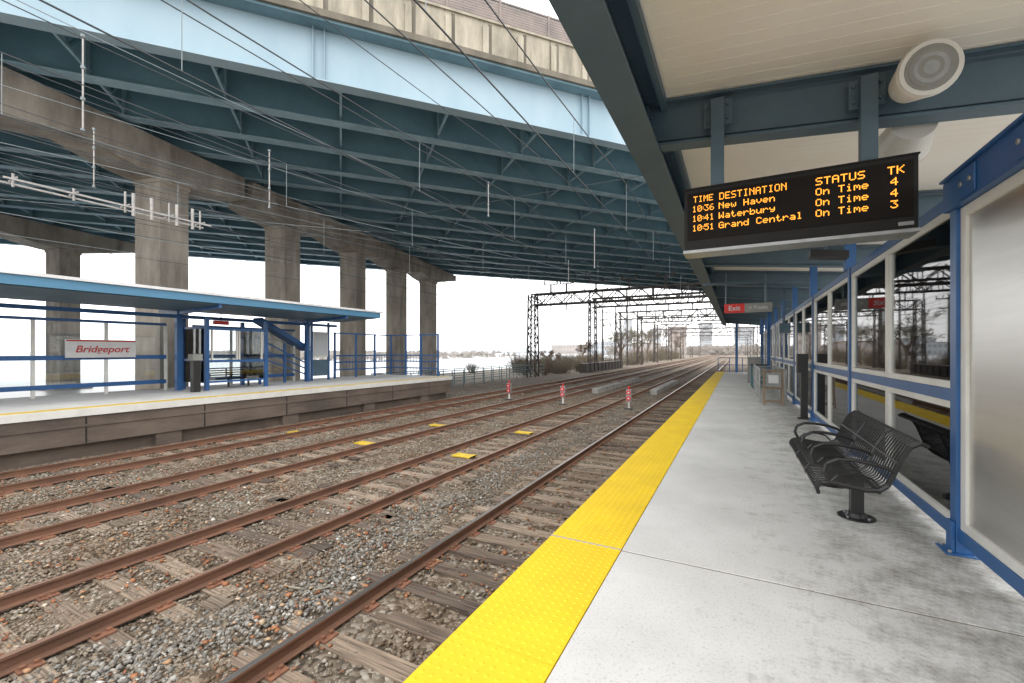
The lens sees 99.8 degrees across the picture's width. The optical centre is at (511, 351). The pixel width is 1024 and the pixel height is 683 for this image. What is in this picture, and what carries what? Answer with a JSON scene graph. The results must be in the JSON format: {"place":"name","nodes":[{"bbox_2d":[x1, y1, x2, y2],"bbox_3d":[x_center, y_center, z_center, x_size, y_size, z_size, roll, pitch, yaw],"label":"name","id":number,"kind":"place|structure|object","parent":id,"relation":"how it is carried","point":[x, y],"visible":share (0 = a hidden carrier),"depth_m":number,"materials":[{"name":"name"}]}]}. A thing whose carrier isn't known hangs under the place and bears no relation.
{"place":"outdoors","nodes":[
{"label":"outdoors","id":0,"kind":"place"},
{"bbox_2d":[0,315,294,398],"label":"opposite windscreen wall","id":1,"kind":"structure","parent":0,"point":[32,387],"depth_m":16.29,"materials":[{"name":"blue metal"}]},
{"bbox_2d":[0,352,623,398],"bbox_3d":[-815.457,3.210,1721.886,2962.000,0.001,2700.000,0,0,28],"label":"water","id":2,"kind":"structure","parent":0,"point":[14,373],"depth_m":76.14,"materials":[{"name":"white liquid"}]},
{"bbox_2d":[0,355,746,682],"bbox_3d":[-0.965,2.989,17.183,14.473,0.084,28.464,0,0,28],"label":"ballast gravel","id":3,"kind":"structure","parent":0,"point":[42,571],"depth_m":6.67,"materials":[{"name":"grey gravel"}]},
{"bbox_2d":[69,409,588,610],"bbox_3d":[-2.576,2.973,13.114,7.668,0.055,15.880,0,0,28],"label":"track debris","id":4,"kind":"object","parent":3,"relation":"on","point":[216,603],"visible":0.61,"depth_m":7.51,"materials":[{"name":"brown wood"}]},
{"bbox_2d":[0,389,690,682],"bbox_3d":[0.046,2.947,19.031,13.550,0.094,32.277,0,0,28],"label":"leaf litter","id":5,"kind":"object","parent":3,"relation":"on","point":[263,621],"visible":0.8,"depth_m":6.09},
{"bbox_2d":[0,355,714,497],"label":"railway track","id":6,"kind":"structure","parent":3,"relation":"on","point":[45,483],"depth_m":13.80,"materials":[{"name":"brown metal"}]},
{"bbox_2d":[0,355,720,561],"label":"railway track","id":7,"kind":"structure","parent":3,"relation":"on","point":[36,534],"depth_m":10.06,"materials":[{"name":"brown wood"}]},
{"bbox_2d":[354,441,375,444],"bbox_3d":[-4.731,2.951,13.856,0.600,0.038,0.380,0,0,28],"label":"yellow track marker","id":8,"kind":"object","parent":7,"relation":"on","point":[363,443],"visible":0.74,"depth_m":13.86,"materials":[{"name":"yellow plastic"}]},
{"bbox_2d":[429,423,445,426],"bbox_3d":[-2.975,2.951,17.226,0.600,0.038,0.380,0,0,28],"label":"yellow track marker","id":9,"kind":"object","parent":7,"relation":"on","point":[435,424],"visible":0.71,"depth_m":17.22,"materials":[{"name":"yellow plastic"}]},
{"bbox_2d":[0,355,724,682],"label":"railway track","id":10,"kind":"structure","parent":3,"relation":"on","point":[92,629],"depth_m":6.40,"materials":[{"name":"brown wood"}]},
{"bbox_2d":[451,452,476,458],"bbox_3d":[-1.360,2.951,12.211,0.600,0.038,0.380,0,0,28],"label":"yellow track marker","id":11,"kind":"object","parent":10,"relation":"on","point":[463,455],"visible":1,"depth_m":12.16,"materials":[{"name":"yellow plastic"}]},
{"bbox_2d":[514,430,533,434],"bbox_3d":[0.443,2.951,15.670,0.600,0.038,0.380,0,0,28],"label":"yellow track marker","id":12,"kind":"object","parent":10,"relation":"on","point":[523,432],"visible":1,"depth_m":15.61,"materials":[{"name":"yellow plastic"}]},
{"bbox_2d":[182,355,730,682],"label":"railway track","id":13,"kind":"structure","parent":3,"relation":"on","point":[268,666],"depth_m":5.79,"materials":[{"name":"brown wood"}]},
{"bbox_2d":[505,380,512,399],"bbox_3d":[-0.178,2.420,26.703,0.440,1.220,0.246,0,0,28],"label":"marker post","id":14,"kind":"object","parent":3,"relation":"on","point":[509,387],"visible":0.98,"depth_m":26.62,"materials":[{"name":"red metal"}]},
{"bbox_2d":[558,383,566,404],"bbox_3d":[2.868,2.420,24.326,0.440,1.220,0.246,0,0,28],"label":"railway signal","id":15,"kind":"object","parent":3,"relation":"on","point":[562,391],"visible":1,"depth_m":24.27,"materials":[{"name":"red metal"}]},
{"bbox_2d":[592,382,622,393],"bbox_3d":[7.663,2.845,34.065,0.520,0.330,7.540,0,0,28],"label":"cable trough","id":16,"kind":"object","parent":3,"relation":"on","point":[601,389],"visible":0.99,"depth_m":32.86,"materials":[{"name":"concrete"}]},
{"bbox_2d":[624,386,633,409],"bbox_3d":[6.055,2.420,22.326,0.440,1.220,0.246,0,0,28],"label":"railway signal","id":17,"kind":"object","parent":3,"relation":"on","point":[629,395],"visible":0.99,"depth_m":22.24,"materials":[{"name":"red metal"}]},
{"bbox_2d":[620,377,639,384],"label":"cable trough","id":18,"kind":"object","parent":3,"relation":"on","point":[629,381],"visible":0.95,"depth_m":40.36,"materials":[{"name":"concrete"}]},
{"bbox_2d":[650,380,677,394],"bbox_3d":[12.579,2.845,35.168,0.520,0.330,12.040,0,0,28],"label":"cable trough","id":19,"kind":"object","parent":3,"relation":"on","point":[657,390],"visible":0.98,"depth_m":32.84,"materials":[{"name":"concrete"}]},
{"bbox_2d":[666,319,666,359],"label":"utility pole","id":20,"kind":"object","parent":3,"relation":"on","point":[666,342],"visible":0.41,"depth_m":151.90,"materials":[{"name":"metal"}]},
{"bbox_2d":[0,0,764,351],"label":"sky","id":21,"kind":"structure","parent":0,"point":[458,329],"materials":[{"name":"white"}]},
{"bbox_2d":[216,347,550,352],"bbox_3d":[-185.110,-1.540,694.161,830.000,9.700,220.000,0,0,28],"label":"shore","id":22,"kind":"structure","parent":0,"point":[506,349],"depth_m":693.84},
{"bbox_2d":[333,332,438,377],"bbox_3d":[-7.688,0.235,26.843,4.150,2.750,4.800,0,0,28],"label":"blue platform railing","id":23,"kind":"object","parent":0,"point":[375,361],"visible":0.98,"depth_m":28.47,"materials":[{"name":"metal"}]},
{"bbox_2d":[440,355,759,384],"bbox_3d":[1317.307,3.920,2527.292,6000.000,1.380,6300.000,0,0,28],"label":"ground","id":24,"kind":"structure","parent":0,"point":[480,379],"depth_m":57.59,"materials":[{"name":"soil"}]},
{"bbox_2d":[0,214,134,390],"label":"bridge pier","id":25,"kind":"structure","parent":24,"relation":"on","point":[64,260],"depth_m":35.98,"materials":[{"name":"concrete"}]},
{"bbox_2d":[0,0,703,290],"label":"highway bridge","id":26,"kind":"structure","parent":25,"relation":"on","point":[299,34],"depth_m":21.17,"materials":[{"name":"blue paint"}]},
{"bbox_2d":[0,65,244,389],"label":"bridge pier","id":27,"kind":"structure","parent":24,"relation":"on","point":[149,339],"depth_m":21.07,"materials":[{"name":"concrete"}]},
{"bbox_2d":[0,374,451,469],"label":"opposite platform","id":28,"kind":"structure","parent":24,"relation":"on","point":[42,429],"depth_m":14.69,"materials":[{"name":"grey concrete"}]},
{"bbox_2d":[0,269,382,390],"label":"opposite canopy","id":29,"kind":"object","parent":28,"relation":"on","point":[175,304],"visible":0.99,"depth_m":15.87,"materials":[{"name":"blue metal"}]},
{"bbox_2d":[65,339,135,357],"bbox_3d":[-15.344,-0.100,16.117,0.187,0.660,2.000,0,0,28],"label":"station name sign","id":30,"kind":"object","parent":29,"relation":"attached to","point":[79,348],"visible":1,"depth_m":15.98,"materials":[{"name":"white metal"}]},
{"bbox_2d":[213,313,228,324],"bbox_3d":[-12.808,-1.430,18.968,0.150,0.520,0.600,0,0,28],"label":"red sign","id":31,"kind":"object","parent":29,"relation":"hanging from","point":[215,322],"visible":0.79,"depth_m":18.91,"materials":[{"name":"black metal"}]},
{"bbox_2d":[188,354,202,391],"bbox_3d":[-12.516,0.860,17.040,0.350,1.500,0.350,0,0,28],"label":"ticket validator","id":32,"kind":"object","parent":28,"relation":"on","point":[195,371],"visible":0.96,"depth_m":16.95,"materials":[{"name":"black metal"}]},
{"bbox_2d":[183,317,267,390],"bbox_3d":[-12.759,0.110,19.224,1.940,3.000,2.640,0,0,28],"label":"waiting shelter","id":33,"kind":"object","parent":28,"relation":"on","point":[252,350],"visible":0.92,"depth_m":18.75,"materials":[{"name":"blue metal"}]},
{"bbox_2d":[210,367,253,386],"bbox_3d":[-12.848,1.175,19.552,0.460,0.870,2.000,0,0,28],"label":"opposite bench","id":34,"kind":"object","parent":28,"relation":"on","point":[231,374],"visible":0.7,"depth_m":19.69,"materials":[{"name":"grey metal"}]},
{"bbox_2d":[253,318,329,383],"bbox_3d":[-11.684,-0.025,23.006,0.710,3.270,4.100,0,0,28],"label":"stair railing","id":35,"kind":"object","parent":28,"relation":"on","point":[319,344],"visible":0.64,"depth_m":23.63,"materials":[{"name":"blue metal"}]},
{"bbox_2d":[228,182,455,380],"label":"bridge pier","id":36,"kind":"structure","parent":24,"relation":"on","point":[283,288],"depth_m":36.83,"materials":[{"name":"concrete"}]},
{"bbox_2d":[371,364,544,387],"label":"trackside railing","id":37,"kind":"object","parent":24,"relation":"on","point":[483,377],"visible":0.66,"depth_m":43.82,"materials":[{"name":"grey metal"}]},
{"bbox_2d":[210,343,759,360],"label":"distant trees","id":38,"kind":"object","parent":24,"relation":"on","point":[711,349],"visible":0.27,"depth_m":255.35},
{"bbox_2d":[539,347,562,359],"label":"bare tree","id":39,"kind":"object","parent":24,"relation":"on","point":[556,355],"visible":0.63,"depth_m":82.17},
{"bbox_2d":[551,345,587,353],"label":"warehouse","id":40,"kind":"structure","parent":24,"relation":"on","point":[563,349],"depth_m":593.80,"materials":[{"name":"white"}]},
{"bbox_2d":[462,346,687,375],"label":"trackside shrubs","id":41,"kind":"object","parent":24,"relation":"on","point":[563,364],"visible":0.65,"depth_m":73.76,"materials":[{"name":"plant"}]},
{"bbox_2d":[575,339,593,361],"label":"bare tree","id":42,"kind":"object","parent":24,"relation":"on","point":[581,347],"visible":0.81,"depth_m":91.14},
{"bbox_2d":[579,361,622,372],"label":"old bridge girder","id":43,"kind":"object","parent":24,"relation":"on","point":[594,367],"visible":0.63,"depth_m":65.92,"materials":[{"name":"metal"}]},
{"bbox_2d":[589,344,613,353],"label":"warehouse","id":44,"kind":"structure","parent":24,"relation":"on","point":[599,347],"depth_m":438.02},
{"bbox_2d":[597,311,609,361],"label":"utility pole","id":45,"kind":"object","parent":24,"relation":"on","point":[602,319],"visible":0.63,"depth_m":76.09,"materials":[{"name":"metal"}]},
{"bbox_2d":[595,341,615,344],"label":"warehouse","id":46,"kind":"structure","parent":24,"relation":"on","point":[600,342],"depth_m":507.11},
{"bbox_2d":[597,318,625,349],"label":"bare tree","id":47,"kind":"object","parent":24,"relation":"on","point":[618,329],"visible":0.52,"depth_m":104.97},
{"bbox_2d":[526,270,707,376],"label":"catenary gantry","id":48,"kind":"object","parent":24,"relation":"on","point":[572,293],"visible":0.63,"depth_m":50.42,"materials":[{"name":"metal"}]},
{"bbox_2d":[0,0,728,346],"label":"overhead wires","id":49,"kind":"object","parent":48,"relation":"hanging from","point":[124,206],"visible":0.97,"depth_m":12.76,"materials":[{"name":"grey metal"}]},
{"bbox_2d":[601,327,642,359],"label":"bare tree","id":50,"kind":"object","parent":24,"relation":"on","point":[631,337],"visible":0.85,"depth_m":94.25,"materials":[{"name":"plant"}]},
{"bbox_2d":[626,308,627,365],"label":"utility pole","id":51,"kind":"object","parent":24,"relation":"on","point":[627,342],"visible":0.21,"depth_m":90.93,"materials":[{"name":"metal"}]},
{"bbox_2d":[624,320,632,354],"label":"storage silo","id":52,"kind":"object","parent":24,"relation":"on","point":[629,323],"visible":0.35,"depth_m":186.23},
{"bbox_2d":[616,343,659,355],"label":"warehouse","id":53,"kind":"structure","parent":24,"relation":"on","point":[645,345],"depth_m":293.38,"materials":[{"name":"white"}]},
{"bbox_2d":[628,325,651,357],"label":"bare tree","id":54,"kind":"object","parent":24,"relation":"on","point":[644,339],"visible":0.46,"depth_m":113.72,"materials":[{"name":"plant"}]},
{"bbox_2d":[636,327,652,359],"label":"bare tree","id":55,"kind":"object","parent":24,"relation":"on","point":[646,333],"visible":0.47,"depth_m":127.80,"materials":[{"name":"plant"}]},
{"bbox_2d":[586,282,710,362],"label":"catenary gantry","id":56,"kind":"object","parent":24,"relation":"on","point":[595,357],"visible":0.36,"depth_m":64.34,"materials":[{"name":"metal"}]},
{"bbox_2d":[645,328,664,347],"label":"bare tree","id":57,"kind":"object","parent":24,"relation":"on","point":[659,334],"visible":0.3,"depth_m":141.40,"materials":[{"name":"grey plant"}]},
{"bbox_2d":[650,313,659,361],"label":"utility pole","id":58,"kind":"object","parent":24,"relation":"on","point":[655,344],"visible":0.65,"depth_m":124.90,"materials":[{"name":"metal"}]},
{"bbox_2d":[611,300,718,360],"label":"catenary gantry","id":59,"kind":"object","parent":24,"relation":"on","point":[639,318],"visible":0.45,"depth_m":77.63,"materials":[{"name":"metal"}]},
{"bbox_2d":[656,326,673,356],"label":"bare tree","id":60,"kind":"object","parent":24,"relation":"on","point":[664,336],"visible":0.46,"depth_m":154.67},
{"bbox_2d":[659,331,681,357],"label":"bare tree","id":61,"kind":"object","parent":24,"relation":"on","point":[676,342],"visible":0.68,"depth_m":177.37,"materials":[{"name":"brown plant"}]},
{"bbox_2d":[669,326,686,355],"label":"apartment building","id":62,"kind":"structure","parent":24,"relation":"on","point":[685,345],"depth_m":310.69,"materials":[{"name":"beige concrete"}]},
{"bbox_2d":[672,333,688,347],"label":"bare tree","id":63,"kind":"object","parent":24,"relation":"on","point":[678,340],"visible":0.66,"depth_m":201.10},
{"bbox_2d":[633,308,764,364],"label":"catenary gantry","id":64,"kind":"object","parent":24,"relation":"on","point":[641,344],"visible":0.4,"depth_m":96.21,"materials":[{"name":"metal"}]},
{"bbox_2d":[650,317,759,362],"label":"catenary gantry","id":65,"kind":"object","parent":24,"relation":"on","point":[675,324],"visible":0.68,"depth_m":113.89,"materials":[{"name":"metal"}]},
{"bbox_2d":[699,322,711,345],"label":"office building","id":66,"kind":"structure","parent":24,"relation":"on","point":[706,330],"depth_m":584.84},
{"bbox_2d":[668,324,756,360],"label":"catenary gantry","id":67,"kind":"object","parent":24,"relation":"on","point":[701,331],"visible":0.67,"depth_m":138.08,"materials":[{"name":"metal"}]},
{"bbox_2d":[680,328,752,358],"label":"catenary gantry","id":68,"kind":"object","parent":24,"relation":"on","point":[750,333],"visible":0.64,"depth_m":167.68,"materials":[{"name":"metal"}]},
{"bbox_2d":[689,332,750,357],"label":"catenary gantry","id":69,"kind":"object","parent":24,"relation":"on","point":[702,335],"visible":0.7,"depth_m":204.34,"materials":[{"name":"metal"}]},
{"bbox_2d":[697,336,747,356],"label":"catenary gantry","id":70,"kind":"object","parent":24,"relation":"on","point":[745,339],"visible":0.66,"depth_m":251.35,"materials":[{"name":"metal"}]},
{"bbox_2d":[734,328,754,354],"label":"office building","id":71,"kind":"structure","parent":24,"relation":"on","point":[741,341],"depth_m":378.42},
{"bbox_2d":[546,372,1023,682],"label":"platform","id":72,"kind":"structure","parent":24,"relation":"on","point":[747,554],"depth_m":2.94,"materials":[{"name":"concrete"}]},
{"bbox_2d":[403,372,723,682],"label":"tactile strip","id":73,"kind":"object","parent":72,"relation":"on","point":[521,623],"visible":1,"depth_m":2.95,"materials":[{"name":"yellow plastic"}]},
{"bbox_2d":[551,535,620,549],"bbox_3d":[0.612,1.606,3.628,0.606,0.003,0.020,0,0,28],"label":"strip joint","id":74,"kind":"object","parent":73,"relation":"on","point":[586,542],"visible":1,"depth_m":3.62,"materials":[{"name":"concrete"}]},
{"bbox_2d":[718,357,742,371],"bbox_3d":[18.212,1.046,33.134,4.329,1.129,0.058,0,0,28],"label":"end railing","id":75,"kind":"object","parent":72,"relation":"on","point":[729,363],"visible":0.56,"depth_m":33.77,"materials":[{"name":"grey metal"}]},
{"bbox_2d":[735,312,770,372],"bbox_3d":[15.022,-0.265,26.622,0.847,3.750,13.258,0,0,21],"label":"canopy post","id":76,"kind":"object","parent":72,"relation":"on","point":[761,340],"visible":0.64,"depth_m":26.34,"materials":[{"name":"blue metal"}]},
{"bbox_2d":[747,357,761,382],"bbox_3d":[12.380,0.940,22.021,0.640,1.339,0.540,0,0,28],"label":"trash can","id":77,"kind":"object","parent":72,"relation":"on","point":[753,360],"visible":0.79,"depth_m":21.88,"materials":[{"name":"grey metal"}]},
{"bbox_2d":[750,364,767,387],"bbox_3d":[10.807,1.085,18.894,0.660,1.050,0.560,0,0,28],"label":"trash can","id":78,"kind":"object","parent":72,"relation":"on","point":[752,375],"visible":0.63,"depth_m":18.75,"materials":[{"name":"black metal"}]},
{"bbox_2d":[754,364,786,403],"bbox_3d":[9.276,1.074,15.633,0.744,1.072,5.144,0,0,28],"label":"handrail","id":79,"kind":"object","parent":72,"relation":"on","point":[757,379],"visible":0.81,"depth_m":14.33,"materials":[{"name":"grey metal"}]},
{"bbox_2d":[762,369,783,405],"bbox_3d":[7.918,1.085,13.070,0.530,1.063,0.638,0,0,28],"label":"notice stand","id":80,"kind":"object","parent":72,"relation":"on","point":[774,380],"visible":0.98,"depth_m":12.95,"materials":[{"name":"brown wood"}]},
{"bbox_2d":[549,0,1023,333],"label":"station canopy","id":81,"kind":"object","parent":72,"relation":"on","point":[781,73],"visible":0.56,"depth_m":3.94,"materials":[{"name":"metal"}]},
{"bbox_2d":[703,273,802,313],"bbox_3d":[6.803,-1.700,12.295,2.501,1.180,0.106,0,0,28],"label":"exit sign","id":82,"kind":"object","parent":81,"relation":"attached to","point":[748,307],"visible":1,"depth_m":12.29,"materials":[{"name":"red metal"}]},
{"bbox_2d":[778,289,790,332],"bbox_3d":[8.754,-1.290,13.875,0.300,1.400,0.700,0,0,28],"label":"camera housing","id":83,"kind":"object","parent":81,"relation":"hanging from","point":[783,327],"visible":1,"depth_m":13.61,"materials":[{"name":"grey metal"}]},
{"bbox_2d":[683,72,920,258],"bbox_3d":[2.613,-1.764,4.083,1.820,1.547,0.282,0,0,28],"label":"departure board","id":84,"kind":"object","parent":81,"relation":"attached to","point":[870,195],"visible":1,"depth_m":3.89,"materials":[{"name":"black metal"}]},
{"bbox_2d":[808,246,848,260],"bbox_3d":[4.486,-1.670,6.119,0.440,0.760,0.240,0,0,28],"label":"ceiling floodlight","id":85,"kind":"object","parent":81,"relation":"attached to","point":[825,253],"visible":0.68,"depth_m":6.05,"materials":[{"name":"black metal"}]},
{"bbox_2d":[879,38,964,161],"bbox_3d":[3.504,-2.083,3.740,0.440,0.625,1.113,0,0,32],"label":"loudspeaker","id":86,"kind":"object","parent":81,"relation":"attached to","point":[928,68],"visible":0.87,"depth_m":3.36,"materials":[{"name":"white plastic"}]},
{"bbox_2d":[796,354,809,419],"bbox_3d":[6.972,0.835,10.304,0.280,1.549,0.280,0,0,28],"label":"help point post","id":87,"kind":"object","parent":72,"relation":"on","point":[802,364],"visible":0.93,"depth_m":10.25,"materials":[{"name":"black metal"}]},
{"bbox_2d":[789,410,929,522],"bbox_3d":[3.616,1.181,4.718,0.793,0.856,2.224,0,0,28],"label":"platform bench","id":88,"kind":"object","parent":72,"relation":"on","point":[829,459],"visible":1,"depth_m":4.28,"materials":[{"name":"black metal"}]},
{"bbox_2d":[763,113,1023,596],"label":"windscreen wall","id":89,"kind":"structure","parent":72,"relation":"on","point":[919,336],"depth_m":3.51,"materials":[{"name":"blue glass"}]},
{"bbox_2d":[649,328,660,345],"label":"apartment building","id":90,"kind":"structure","parent":0,"point":[658,337],"depth_m":578.33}
]}

